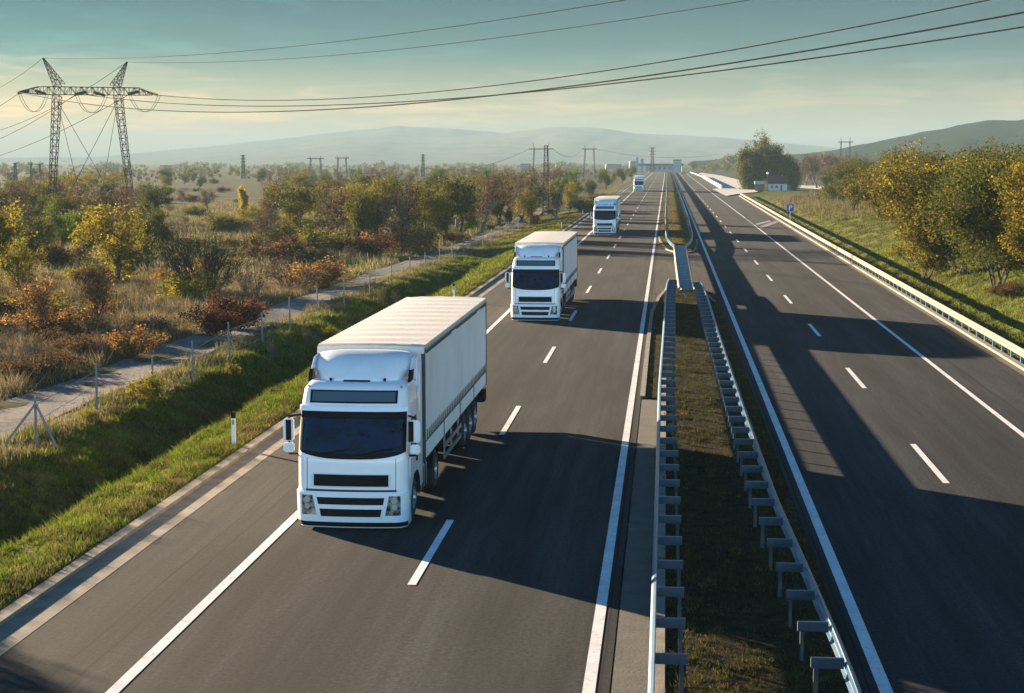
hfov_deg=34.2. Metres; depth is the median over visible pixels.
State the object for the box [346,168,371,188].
field tree
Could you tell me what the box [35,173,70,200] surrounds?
belt tree
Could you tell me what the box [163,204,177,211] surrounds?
field shrub
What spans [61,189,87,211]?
olive green tree
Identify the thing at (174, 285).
light bush
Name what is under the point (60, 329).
shrub
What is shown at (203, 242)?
shrub
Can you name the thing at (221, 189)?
field shrub
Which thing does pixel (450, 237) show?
scrub bush
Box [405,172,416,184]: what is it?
field tree
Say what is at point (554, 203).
bare tree
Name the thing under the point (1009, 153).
locust tree
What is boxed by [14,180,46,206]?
belt tree
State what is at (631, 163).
apartment block
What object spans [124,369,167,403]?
tall weed
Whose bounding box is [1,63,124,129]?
power cable
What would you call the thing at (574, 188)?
yellow tree
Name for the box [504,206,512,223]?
olive green tree
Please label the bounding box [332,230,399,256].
scrub bush
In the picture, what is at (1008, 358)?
guardrail
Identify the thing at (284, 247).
field shrub
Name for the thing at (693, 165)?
background tree
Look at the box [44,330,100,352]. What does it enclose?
shrub
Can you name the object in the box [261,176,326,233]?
yellow tree
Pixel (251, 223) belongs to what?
shrub
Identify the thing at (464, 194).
olive green tree
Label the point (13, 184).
belt tree
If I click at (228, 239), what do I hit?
shrub
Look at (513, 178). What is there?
field tree
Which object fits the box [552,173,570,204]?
green tree
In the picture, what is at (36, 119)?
power cable
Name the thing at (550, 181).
field tree
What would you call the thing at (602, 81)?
power cable
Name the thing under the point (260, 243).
scrub bush
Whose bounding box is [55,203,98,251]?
green tree
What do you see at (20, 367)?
shrub
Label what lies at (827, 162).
background tree
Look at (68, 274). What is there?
shrub
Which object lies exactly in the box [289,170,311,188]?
field tree
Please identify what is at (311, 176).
field tree
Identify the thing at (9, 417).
gravel track
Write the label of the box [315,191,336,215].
belt tree
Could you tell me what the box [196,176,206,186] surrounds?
field tree
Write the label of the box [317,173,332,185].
field tree
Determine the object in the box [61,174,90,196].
field tree
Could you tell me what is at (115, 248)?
walnut tree
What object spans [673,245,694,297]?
double guardrail
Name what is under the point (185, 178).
field tree
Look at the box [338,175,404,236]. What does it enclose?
yellow tree
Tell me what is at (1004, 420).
edge line
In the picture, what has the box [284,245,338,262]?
field shrub
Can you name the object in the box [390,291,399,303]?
tall weed
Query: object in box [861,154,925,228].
locust tree
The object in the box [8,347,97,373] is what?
shrub
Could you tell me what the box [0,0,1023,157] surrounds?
sky
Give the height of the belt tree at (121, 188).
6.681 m
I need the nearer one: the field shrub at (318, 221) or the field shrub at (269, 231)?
the field shrub at (269, 231)
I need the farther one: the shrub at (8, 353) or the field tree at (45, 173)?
the field tree at (45, 173)
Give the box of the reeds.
[768,189,879,221]
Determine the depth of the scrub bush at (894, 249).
127.98 m
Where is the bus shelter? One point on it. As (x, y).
(759, 185)
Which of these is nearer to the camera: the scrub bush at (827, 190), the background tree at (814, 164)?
the scrub bush at (827, 190)
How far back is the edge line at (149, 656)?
30.86 m
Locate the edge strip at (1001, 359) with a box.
[739,196,1023,375]
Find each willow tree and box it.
[734,136,768,189]
[773,151,803,189]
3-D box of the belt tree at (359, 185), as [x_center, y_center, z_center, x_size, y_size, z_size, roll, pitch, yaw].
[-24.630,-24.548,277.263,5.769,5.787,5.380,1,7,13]
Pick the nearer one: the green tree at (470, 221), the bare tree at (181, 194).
the green tree at (470, 221)
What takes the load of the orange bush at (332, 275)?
on the ground at (234, 182)
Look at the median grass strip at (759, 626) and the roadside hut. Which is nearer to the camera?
the median grass strip at (759, 626)
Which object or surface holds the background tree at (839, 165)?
on the ground at (234, 182)
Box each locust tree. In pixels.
[824,153,870,210]
[831,144,927,200]
[837,149,908,219]
[857,136,1000,276]
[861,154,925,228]
[869,165,976,282]
[875,142,967,206]
[906,136,1021,254]
[907,136,1023,287]
[965,139,1023,183]
[981,154,1023,275]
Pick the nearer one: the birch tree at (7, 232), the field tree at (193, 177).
the birch tree at (7, 232)
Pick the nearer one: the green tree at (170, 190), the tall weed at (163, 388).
the tall weed at (163, 388)
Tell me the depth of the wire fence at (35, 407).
65.00 m
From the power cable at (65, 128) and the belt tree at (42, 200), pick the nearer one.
the belt tree at (42, 200)
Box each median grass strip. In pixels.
[642,286,863,692]
[659,172,695,251]
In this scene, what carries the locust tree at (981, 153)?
on the ground at (234, 182)
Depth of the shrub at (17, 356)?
69.08 m
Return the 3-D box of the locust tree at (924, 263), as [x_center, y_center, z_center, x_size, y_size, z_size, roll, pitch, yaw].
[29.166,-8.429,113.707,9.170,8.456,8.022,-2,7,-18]
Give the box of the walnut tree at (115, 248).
[67,199,156,287]
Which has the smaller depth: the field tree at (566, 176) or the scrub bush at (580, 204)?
the scrub bush at (580, 204)
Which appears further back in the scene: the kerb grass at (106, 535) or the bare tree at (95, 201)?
the bare tree at (95, 201)
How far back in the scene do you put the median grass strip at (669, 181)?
376.43 m
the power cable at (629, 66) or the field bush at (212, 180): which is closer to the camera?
the power cable at (629, 66)
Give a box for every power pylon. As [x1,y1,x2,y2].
[17,58,159,232]
[30,161,41,178]
[307,157,323,174]
[337,155,347,177]
[532,144,549,174]
[583,148,595,177]
[839,137,850,160]
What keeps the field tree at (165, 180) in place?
on the ground at (234, 182)
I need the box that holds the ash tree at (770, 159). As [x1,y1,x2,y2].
[751,129,789,181]
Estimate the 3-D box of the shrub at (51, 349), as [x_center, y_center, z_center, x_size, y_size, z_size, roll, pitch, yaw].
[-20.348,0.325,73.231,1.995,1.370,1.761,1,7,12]
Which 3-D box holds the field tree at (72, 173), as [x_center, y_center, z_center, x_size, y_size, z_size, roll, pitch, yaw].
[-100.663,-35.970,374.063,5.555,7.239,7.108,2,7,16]
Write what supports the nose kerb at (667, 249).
on the median crossing
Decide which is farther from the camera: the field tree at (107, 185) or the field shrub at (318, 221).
the field tree at (107, 185)
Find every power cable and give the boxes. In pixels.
[0,95,74,138]
[0,95,127,155]
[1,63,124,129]
[19,11,1023,112]
[53,0,624,58]
[89,26,1023,106]
[137,0,747,62]
[159,0,989,100]
[428,153,519,169]
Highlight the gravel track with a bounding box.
[0,206,544,436]
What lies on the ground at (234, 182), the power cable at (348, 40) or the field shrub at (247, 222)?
the field shrub at (247, 222)
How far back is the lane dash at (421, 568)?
36.88 m
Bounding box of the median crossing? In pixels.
[651,238,718,307]
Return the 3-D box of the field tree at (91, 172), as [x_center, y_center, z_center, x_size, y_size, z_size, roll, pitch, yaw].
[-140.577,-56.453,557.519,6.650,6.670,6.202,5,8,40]
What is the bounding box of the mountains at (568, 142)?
[99,127,839,162]
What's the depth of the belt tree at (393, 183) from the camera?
288.17 m
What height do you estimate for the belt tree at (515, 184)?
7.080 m
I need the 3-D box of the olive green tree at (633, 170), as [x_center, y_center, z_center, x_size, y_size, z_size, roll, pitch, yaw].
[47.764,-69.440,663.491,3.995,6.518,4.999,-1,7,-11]
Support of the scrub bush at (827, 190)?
on the ground at (234, 182)
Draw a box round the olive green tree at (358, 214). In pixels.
[339,183,384,239]
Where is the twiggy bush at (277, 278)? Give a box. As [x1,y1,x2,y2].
[247,254,339,289]
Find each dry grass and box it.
[0,200,523,277]
[0,268,355,401]
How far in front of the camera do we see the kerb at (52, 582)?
37.43 m
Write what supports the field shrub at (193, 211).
on the ground at (234, 182)
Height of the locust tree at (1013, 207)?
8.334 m
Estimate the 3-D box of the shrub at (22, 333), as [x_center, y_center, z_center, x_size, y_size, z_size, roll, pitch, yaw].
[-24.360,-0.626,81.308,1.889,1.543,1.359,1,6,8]
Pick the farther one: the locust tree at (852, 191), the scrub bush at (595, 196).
the scrub bush at (595, 196)
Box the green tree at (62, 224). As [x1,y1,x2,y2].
[39,201,73,246]
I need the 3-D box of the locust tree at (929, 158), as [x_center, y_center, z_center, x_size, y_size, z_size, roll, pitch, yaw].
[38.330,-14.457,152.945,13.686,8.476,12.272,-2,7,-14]
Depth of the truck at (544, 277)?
85.06 m
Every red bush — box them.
[0,301,23,319]
[173,302,248,335]
[201,287,272,329]
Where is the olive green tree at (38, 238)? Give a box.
[14,212,57,260]
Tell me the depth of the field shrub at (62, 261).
143.34 m
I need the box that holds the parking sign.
[787,204,793,211]
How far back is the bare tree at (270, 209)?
217.71 m
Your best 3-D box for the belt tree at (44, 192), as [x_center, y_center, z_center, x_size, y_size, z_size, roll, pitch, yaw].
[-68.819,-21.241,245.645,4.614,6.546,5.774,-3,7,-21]
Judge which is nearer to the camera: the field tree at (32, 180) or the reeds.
the reeds
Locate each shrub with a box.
[0,288,15,299]
[0,290,19,306]
[0,302,117,333]
[0,318,35,343]
[0,319,18,333]
[0,336,19,351]
[0,342,28,363]
[0,356,48,383]
[1,290,95,315]
[1,344,30,361]
[5,335,41,357]
[6,355,37,379]
[8,306,47,332]
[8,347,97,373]
[9,274,37,290]
[26,313,61,332]
[29,240,99,266]
[29,338,62,360]
[34,253,76,266]
[39,318,93,342]
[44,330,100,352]
[59,336,112,358]
[62,260,133,280]
[69,261,121,285]
[92,337,112,357]
[93,332,126,343]
[106,318,150,338]
[119,312,176,337]
[121,254,152,266]
[138,314,163,335]
[142,269,165,276]
[149,267,187,282]
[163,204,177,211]
[181,193,200,201]
[181,205,215,215]
[182,237,211,249]
[189,255,240,270]
[208,214,251,228]
[209,223,239,232]
[216,186,233,192]
[217,237,239,245]
[235,235,320,261]
[238,219,254,228]
[250,223,294,238]
[252,212,282,223]
[254,252,277,260]
[257,241,300,256]
[272,217,317,227]
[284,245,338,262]
[288,221,318,230]
[302,213,344,229]
[313,228,348,241]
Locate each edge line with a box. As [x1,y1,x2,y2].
[105,178,646,692]
[582,175,664,692]
[673,174,893,692]
[687,174,744,217]
[754,225,1023,437]
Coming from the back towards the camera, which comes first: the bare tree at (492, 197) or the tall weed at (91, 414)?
the bare tree at (492, 197)
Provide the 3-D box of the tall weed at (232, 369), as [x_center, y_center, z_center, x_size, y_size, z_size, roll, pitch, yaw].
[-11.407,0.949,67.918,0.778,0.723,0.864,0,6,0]
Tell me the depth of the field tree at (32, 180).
365.02 m
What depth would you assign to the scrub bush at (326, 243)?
158.28 m
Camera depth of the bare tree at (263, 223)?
179.88 m
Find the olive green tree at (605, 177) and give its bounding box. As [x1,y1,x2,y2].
[598,167,611,189]
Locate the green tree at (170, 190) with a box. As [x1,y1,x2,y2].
[160,184,176,199]
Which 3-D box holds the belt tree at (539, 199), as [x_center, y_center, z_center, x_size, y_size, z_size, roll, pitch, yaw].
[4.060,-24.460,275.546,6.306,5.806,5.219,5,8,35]
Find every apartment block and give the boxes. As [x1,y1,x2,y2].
[520,164,530,169]
[605,164,621,168]
[629,161,635,167]
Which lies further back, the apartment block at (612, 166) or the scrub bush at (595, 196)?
the apartment block at (612, 166)
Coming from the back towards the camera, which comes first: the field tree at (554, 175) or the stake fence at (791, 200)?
the field tree at (554, 175)
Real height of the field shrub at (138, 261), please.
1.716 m
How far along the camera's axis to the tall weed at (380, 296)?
102.74 m
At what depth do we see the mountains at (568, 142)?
4588.60 m
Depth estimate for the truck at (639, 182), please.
425.12 m
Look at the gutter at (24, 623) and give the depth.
35.84 m
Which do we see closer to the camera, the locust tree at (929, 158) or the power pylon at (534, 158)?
the locust tree at (929, 158)
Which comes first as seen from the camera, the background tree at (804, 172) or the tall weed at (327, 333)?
the tall weed at (327, 333)
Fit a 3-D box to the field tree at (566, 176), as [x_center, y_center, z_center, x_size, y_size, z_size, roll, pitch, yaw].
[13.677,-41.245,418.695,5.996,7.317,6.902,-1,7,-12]
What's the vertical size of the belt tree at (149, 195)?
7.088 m
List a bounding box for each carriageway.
[0,171,665,692]
[671,169,1023,692]
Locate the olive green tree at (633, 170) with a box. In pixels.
[627,164,636,179]
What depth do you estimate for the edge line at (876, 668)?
36.58 m
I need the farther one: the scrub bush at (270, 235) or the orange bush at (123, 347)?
the scrub bush at (270, 235)
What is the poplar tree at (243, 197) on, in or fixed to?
on the ground at (234, 182)
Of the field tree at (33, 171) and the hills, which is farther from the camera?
the hills
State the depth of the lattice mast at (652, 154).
1050.06 m
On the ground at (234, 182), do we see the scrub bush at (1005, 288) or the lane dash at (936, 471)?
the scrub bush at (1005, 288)
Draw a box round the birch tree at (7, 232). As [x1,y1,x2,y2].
[0,193,37,310]
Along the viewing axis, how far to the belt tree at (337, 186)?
258.69 m
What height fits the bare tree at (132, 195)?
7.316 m
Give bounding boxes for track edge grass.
[0,223,532,471]
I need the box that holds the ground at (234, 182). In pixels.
[0,162,1023,692]
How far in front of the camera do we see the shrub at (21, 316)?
87.15 m
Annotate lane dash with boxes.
[407,178,655,584]
[680,174,948,482]
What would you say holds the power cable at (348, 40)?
attached to the power pylon at (84, 92)
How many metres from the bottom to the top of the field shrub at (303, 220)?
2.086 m
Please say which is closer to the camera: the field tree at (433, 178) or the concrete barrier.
the field tree at (433, 178)
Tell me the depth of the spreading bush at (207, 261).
110.00 m
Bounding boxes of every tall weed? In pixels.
[77,408,101,420]
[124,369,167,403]
[158,379,170,397]
[224,362,241,376]
[266,341,276,356]
[301,326,311,344]
[311,328,318,339]
[319,325,341,337]
[374,286,385,303]
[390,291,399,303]
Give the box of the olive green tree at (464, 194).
[424,167,483,244]
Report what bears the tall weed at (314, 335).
on the ground at (234, 182)
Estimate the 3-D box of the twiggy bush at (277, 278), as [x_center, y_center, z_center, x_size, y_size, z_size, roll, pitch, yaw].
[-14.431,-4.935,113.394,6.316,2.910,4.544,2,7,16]
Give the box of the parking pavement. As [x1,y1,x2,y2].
[699,173,756,195]
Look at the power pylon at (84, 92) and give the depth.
219.14 m
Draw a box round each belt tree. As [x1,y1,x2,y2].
[0,174,29,199]
[0,178,33,206]
[0,186,21,222]
[8,184,38,220]
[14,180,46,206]
[16,175,54,194]
[28,192,54,229]
[32,181,51,201]
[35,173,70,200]
[40,190,83,231]
[51,178,90,200]
[68,194,96,219]
[93,183,135,221]
[136,181,176,221]
[311,183,332,216]
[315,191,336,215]
[320,175,343,208]
[325,181,352,194]
[327,180,366,205]
[330,191,347,227]
[355,183,374,194]
[383,173,404,197]
[408,175,447,214]
[448,184,480,230]
[464,174,501,193]
[471,187,488,220]
[472,172,498,201]
[472,172,501,218]
[499,177,523,221]
[527,186,553,214]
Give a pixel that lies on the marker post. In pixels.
(233, 425)
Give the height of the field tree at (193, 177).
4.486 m
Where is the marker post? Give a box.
[231,412,235,444]
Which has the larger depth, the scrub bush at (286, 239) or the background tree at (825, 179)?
the background tree at (825, 179)
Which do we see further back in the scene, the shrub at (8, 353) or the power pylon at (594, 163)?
the power pylon at (594, 163)
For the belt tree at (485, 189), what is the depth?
257.35 m
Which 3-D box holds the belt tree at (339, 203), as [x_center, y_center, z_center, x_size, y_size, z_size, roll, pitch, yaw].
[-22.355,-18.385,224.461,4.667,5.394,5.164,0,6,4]
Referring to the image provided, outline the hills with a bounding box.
[692,119,1023,168]
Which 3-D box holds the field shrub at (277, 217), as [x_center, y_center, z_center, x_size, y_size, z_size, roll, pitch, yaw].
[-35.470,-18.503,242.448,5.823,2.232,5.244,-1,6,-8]
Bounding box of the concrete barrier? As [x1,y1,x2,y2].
[703,176,721,187]
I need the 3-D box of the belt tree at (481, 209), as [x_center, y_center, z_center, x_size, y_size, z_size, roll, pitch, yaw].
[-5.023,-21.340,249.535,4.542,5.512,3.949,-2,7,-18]
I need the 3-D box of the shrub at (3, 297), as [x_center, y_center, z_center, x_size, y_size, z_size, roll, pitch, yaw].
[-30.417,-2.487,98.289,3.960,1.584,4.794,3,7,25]
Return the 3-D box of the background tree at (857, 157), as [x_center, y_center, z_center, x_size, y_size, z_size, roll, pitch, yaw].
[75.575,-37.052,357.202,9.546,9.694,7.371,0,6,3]
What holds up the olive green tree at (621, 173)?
on the ground at (234, 182)
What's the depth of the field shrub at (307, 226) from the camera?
207.52 m
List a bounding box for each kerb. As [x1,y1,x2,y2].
[0,172,647,625]
[640,285,715,398]
[654,378,665,692]
[658,235,697,252]
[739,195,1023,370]
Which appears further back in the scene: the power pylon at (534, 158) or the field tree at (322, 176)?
the power pylon at (534, 158)
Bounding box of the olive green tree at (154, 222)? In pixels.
[133,201,173,260]
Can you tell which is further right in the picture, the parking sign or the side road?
the side road
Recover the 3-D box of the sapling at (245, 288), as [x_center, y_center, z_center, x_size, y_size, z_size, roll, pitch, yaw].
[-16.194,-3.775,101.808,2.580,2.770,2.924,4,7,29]
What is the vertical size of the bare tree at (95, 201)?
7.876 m
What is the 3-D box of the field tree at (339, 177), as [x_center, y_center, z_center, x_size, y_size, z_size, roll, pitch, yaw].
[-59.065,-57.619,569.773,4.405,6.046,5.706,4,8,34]
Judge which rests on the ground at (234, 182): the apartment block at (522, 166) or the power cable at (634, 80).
the apartment block at (522, 166)
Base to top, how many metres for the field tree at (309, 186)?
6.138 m
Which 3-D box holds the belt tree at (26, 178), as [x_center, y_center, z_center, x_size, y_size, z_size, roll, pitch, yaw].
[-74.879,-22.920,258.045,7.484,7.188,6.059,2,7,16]
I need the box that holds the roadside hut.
[767,174,790,190]
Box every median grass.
[659,192,698,247]
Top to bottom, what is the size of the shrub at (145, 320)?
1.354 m
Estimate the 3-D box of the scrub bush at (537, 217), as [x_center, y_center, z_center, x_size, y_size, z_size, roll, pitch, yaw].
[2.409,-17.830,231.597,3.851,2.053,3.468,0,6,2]
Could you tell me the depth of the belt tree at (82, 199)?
204.84 m
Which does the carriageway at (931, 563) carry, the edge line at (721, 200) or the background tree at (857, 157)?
the edge line at (721, 200)
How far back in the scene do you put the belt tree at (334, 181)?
265.15 m
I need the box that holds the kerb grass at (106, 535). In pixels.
[0,257,514,607]
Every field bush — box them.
[208,178,218,183]
[276,180,290,188]
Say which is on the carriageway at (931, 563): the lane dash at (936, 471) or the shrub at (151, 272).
the lane dash at (936, 471)
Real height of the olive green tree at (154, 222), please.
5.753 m
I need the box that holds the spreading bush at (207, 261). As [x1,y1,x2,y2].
[149,214,255,290]
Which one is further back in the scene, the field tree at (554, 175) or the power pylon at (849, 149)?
the power pylon at (849, 149)
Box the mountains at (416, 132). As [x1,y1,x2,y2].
[0,126,503,162]
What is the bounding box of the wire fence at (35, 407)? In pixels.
[2,212,534,450]
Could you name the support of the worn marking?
on the carriageway at (931, 563)
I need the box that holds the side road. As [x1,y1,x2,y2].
[798,185,820,188]
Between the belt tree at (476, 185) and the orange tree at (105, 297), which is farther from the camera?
the belt tree at (476, 185)
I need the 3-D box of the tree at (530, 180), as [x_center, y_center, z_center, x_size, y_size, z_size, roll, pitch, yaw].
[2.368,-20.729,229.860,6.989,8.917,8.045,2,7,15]
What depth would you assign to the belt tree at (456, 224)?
213.54 m
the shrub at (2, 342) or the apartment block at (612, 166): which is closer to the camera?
the shrub at (2, 342)
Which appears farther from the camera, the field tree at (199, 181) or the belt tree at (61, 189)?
the field tree at (199, 181)
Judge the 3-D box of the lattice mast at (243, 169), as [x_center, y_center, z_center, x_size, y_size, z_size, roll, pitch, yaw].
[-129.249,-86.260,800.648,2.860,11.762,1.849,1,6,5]
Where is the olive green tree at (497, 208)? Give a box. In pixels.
[487,178,516,224]
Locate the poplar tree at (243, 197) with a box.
[237,185,248,217]
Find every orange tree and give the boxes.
[2,269,64,338]
[71,262,125,321]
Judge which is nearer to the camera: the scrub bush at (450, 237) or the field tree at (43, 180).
the scrub bush at (450, 237)
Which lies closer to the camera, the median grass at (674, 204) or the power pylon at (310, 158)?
the median grass at (674, 204)
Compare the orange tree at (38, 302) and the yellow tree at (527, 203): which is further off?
the yellow tree at (527, 203)
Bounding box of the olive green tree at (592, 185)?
[582,178,597,195]
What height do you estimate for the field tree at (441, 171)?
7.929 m
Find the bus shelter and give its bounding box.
[754,181,764,190]
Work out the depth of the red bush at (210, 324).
83.80 m
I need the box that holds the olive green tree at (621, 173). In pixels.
[616,166,625,183]
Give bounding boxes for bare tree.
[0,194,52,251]
[62,179,144,248]
[111,184,148,237]
[176,187,187,202]
[195,188,218,210]
[245,214,281,240]
[257,174,285,225]
[304,179,355,241]
[364,179,428,251]
[474,169,518,232]
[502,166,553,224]
[544,184,567,221]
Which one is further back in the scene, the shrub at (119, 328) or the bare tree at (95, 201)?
the bare tree at (95, 201)
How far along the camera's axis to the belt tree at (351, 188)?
251.66 m
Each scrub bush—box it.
[199,210,244,228]
[226,234,290,253]
[231,204,282,218]
[249,223,309,243]
[266,227,331,243]
[294,223,352,253]
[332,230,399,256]
[357,218,442,254]
[438,230,471,241]
[517,211,541,223]
[566,195,593,211]
[588,191,610,200]
[814,182,844,200]
[882,241,920,261]
[986,280,1023,297]
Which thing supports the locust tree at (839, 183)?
on the ground at (234, 182)
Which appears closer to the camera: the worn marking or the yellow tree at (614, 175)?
the worn marking
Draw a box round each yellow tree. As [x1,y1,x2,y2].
[0,234,50,292]
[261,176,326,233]
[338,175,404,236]
[394,173,456,234]
[514,187,538,225]
[561,182,580,211]
[608,170,617,182]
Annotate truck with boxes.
[283,296,487,527]
[505,231,577,319]
[591,196,620,233]
[633,175,644,190]
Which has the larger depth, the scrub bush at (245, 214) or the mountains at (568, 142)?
the mountains at (568, 142)
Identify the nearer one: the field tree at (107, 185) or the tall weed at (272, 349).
the tall weed at (272, 349)
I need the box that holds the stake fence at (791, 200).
[775,189,815,211]
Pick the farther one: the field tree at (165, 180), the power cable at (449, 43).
the field tree at (165, 180)
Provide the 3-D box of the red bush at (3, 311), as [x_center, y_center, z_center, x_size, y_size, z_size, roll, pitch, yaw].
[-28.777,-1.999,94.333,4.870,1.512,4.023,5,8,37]
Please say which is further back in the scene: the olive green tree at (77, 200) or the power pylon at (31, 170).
the power pylon at (31, 170)
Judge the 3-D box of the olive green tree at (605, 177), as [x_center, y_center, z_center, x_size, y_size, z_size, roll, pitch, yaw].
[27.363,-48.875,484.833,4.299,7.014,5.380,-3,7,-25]
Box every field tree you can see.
[2,178,15,186]
[20,176,37,184]
[29,168,38,178]
[38,175,49,184]
[41,169,55,179]
[50,172,75,192]
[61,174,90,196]
[79,173,99,191]
[84,169,103,181]
[92,180,115,197]
[99,172,127,189]
[108,167,125,188]
[157,167,174,185]
[159,176,172,186]
[178,174,189,183]
[190,172,196,181]
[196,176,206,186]
[256,168,271,181]
[256,170,266,182]
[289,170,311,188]
[295,179,321,207]
[308,172,316,181]
[314,172,332,183]
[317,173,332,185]
[335,170,345,181]
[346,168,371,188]
[348,167,355,174]
[384,172,409,189]
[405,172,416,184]
[425,171,448,185]
[428,165,452,179]
[480,168,491,177]
[496,170,526,187]
[507,167,525,190]
[540,167,564,184]
[546,178,569,204]
[560,169,573,193]
[566,167,580,181]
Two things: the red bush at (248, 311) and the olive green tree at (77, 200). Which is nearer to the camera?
the red bush at (248, 311)
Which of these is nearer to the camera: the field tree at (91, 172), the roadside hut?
the roadside hut
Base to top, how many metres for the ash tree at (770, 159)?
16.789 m
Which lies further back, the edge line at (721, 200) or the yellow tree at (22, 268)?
the edge line at (721, 200)
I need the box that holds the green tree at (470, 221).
[453,186,482,233]
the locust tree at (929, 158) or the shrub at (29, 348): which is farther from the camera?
the locust tree at (929, 158)
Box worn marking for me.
[759,221,777,227]
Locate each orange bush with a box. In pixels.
[94,323,170,358]
[276,255,354,287]
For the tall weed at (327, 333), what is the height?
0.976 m
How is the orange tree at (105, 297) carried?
on the ground at (234, 182)
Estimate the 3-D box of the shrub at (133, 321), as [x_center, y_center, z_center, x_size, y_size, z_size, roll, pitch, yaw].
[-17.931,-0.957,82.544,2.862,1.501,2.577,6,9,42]
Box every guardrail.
[648,279,686,692]
[665,183,675,249]
[671,172,692,246]
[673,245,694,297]
[691,279,861,692]
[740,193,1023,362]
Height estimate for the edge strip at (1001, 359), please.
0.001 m
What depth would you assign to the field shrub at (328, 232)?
178.61 m
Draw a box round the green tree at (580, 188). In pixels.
[567,176,583,199]
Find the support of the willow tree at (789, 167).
on the ground at (234, 182)
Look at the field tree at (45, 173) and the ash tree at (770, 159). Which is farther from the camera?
the field tree at (45, 173)
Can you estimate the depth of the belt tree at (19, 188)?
215.90 m
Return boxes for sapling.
[228,262,272,301]
[341,244,357,261]
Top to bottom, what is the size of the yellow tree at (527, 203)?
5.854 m
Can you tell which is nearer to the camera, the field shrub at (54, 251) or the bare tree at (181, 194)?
the field shrub at (54, 251)
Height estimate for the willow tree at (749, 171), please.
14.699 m
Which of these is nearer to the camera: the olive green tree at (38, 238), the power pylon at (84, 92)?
the olive green tree at (38, 238)
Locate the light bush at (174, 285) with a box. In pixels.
[152,265,233,301]
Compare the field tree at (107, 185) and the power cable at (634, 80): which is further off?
the field tree at (107, 185)
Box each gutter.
[0,171,649,655]
[611,400,657,692]
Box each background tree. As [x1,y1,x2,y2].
[687,160,698,169]
[724,163,732,171]
[798,154,825,187]
[800,159,820,185]
[802,152,826,183]
[818,151,844,183]
[818,169,838,186]
[821,152,851,178]
[824,156,860,179]
[842,151,880,166]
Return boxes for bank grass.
[757,194,1023,358]
[841,241,1023,358]
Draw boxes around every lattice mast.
[12,163,17,181]
[240,155,245,178]
[421,154,424,176]
[542,145,548,214]
[649,147,655,171]
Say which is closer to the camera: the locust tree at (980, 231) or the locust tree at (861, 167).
the locust tree at (980, 231)
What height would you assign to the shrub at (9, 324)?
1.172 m
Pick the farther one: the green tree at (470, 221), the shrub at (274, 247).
the green tree at (470, 221)
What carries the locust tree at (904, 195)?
on the ground at (234, 182)
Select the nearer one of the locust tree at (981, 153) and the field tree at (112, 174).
the locust tree at (981, 153)

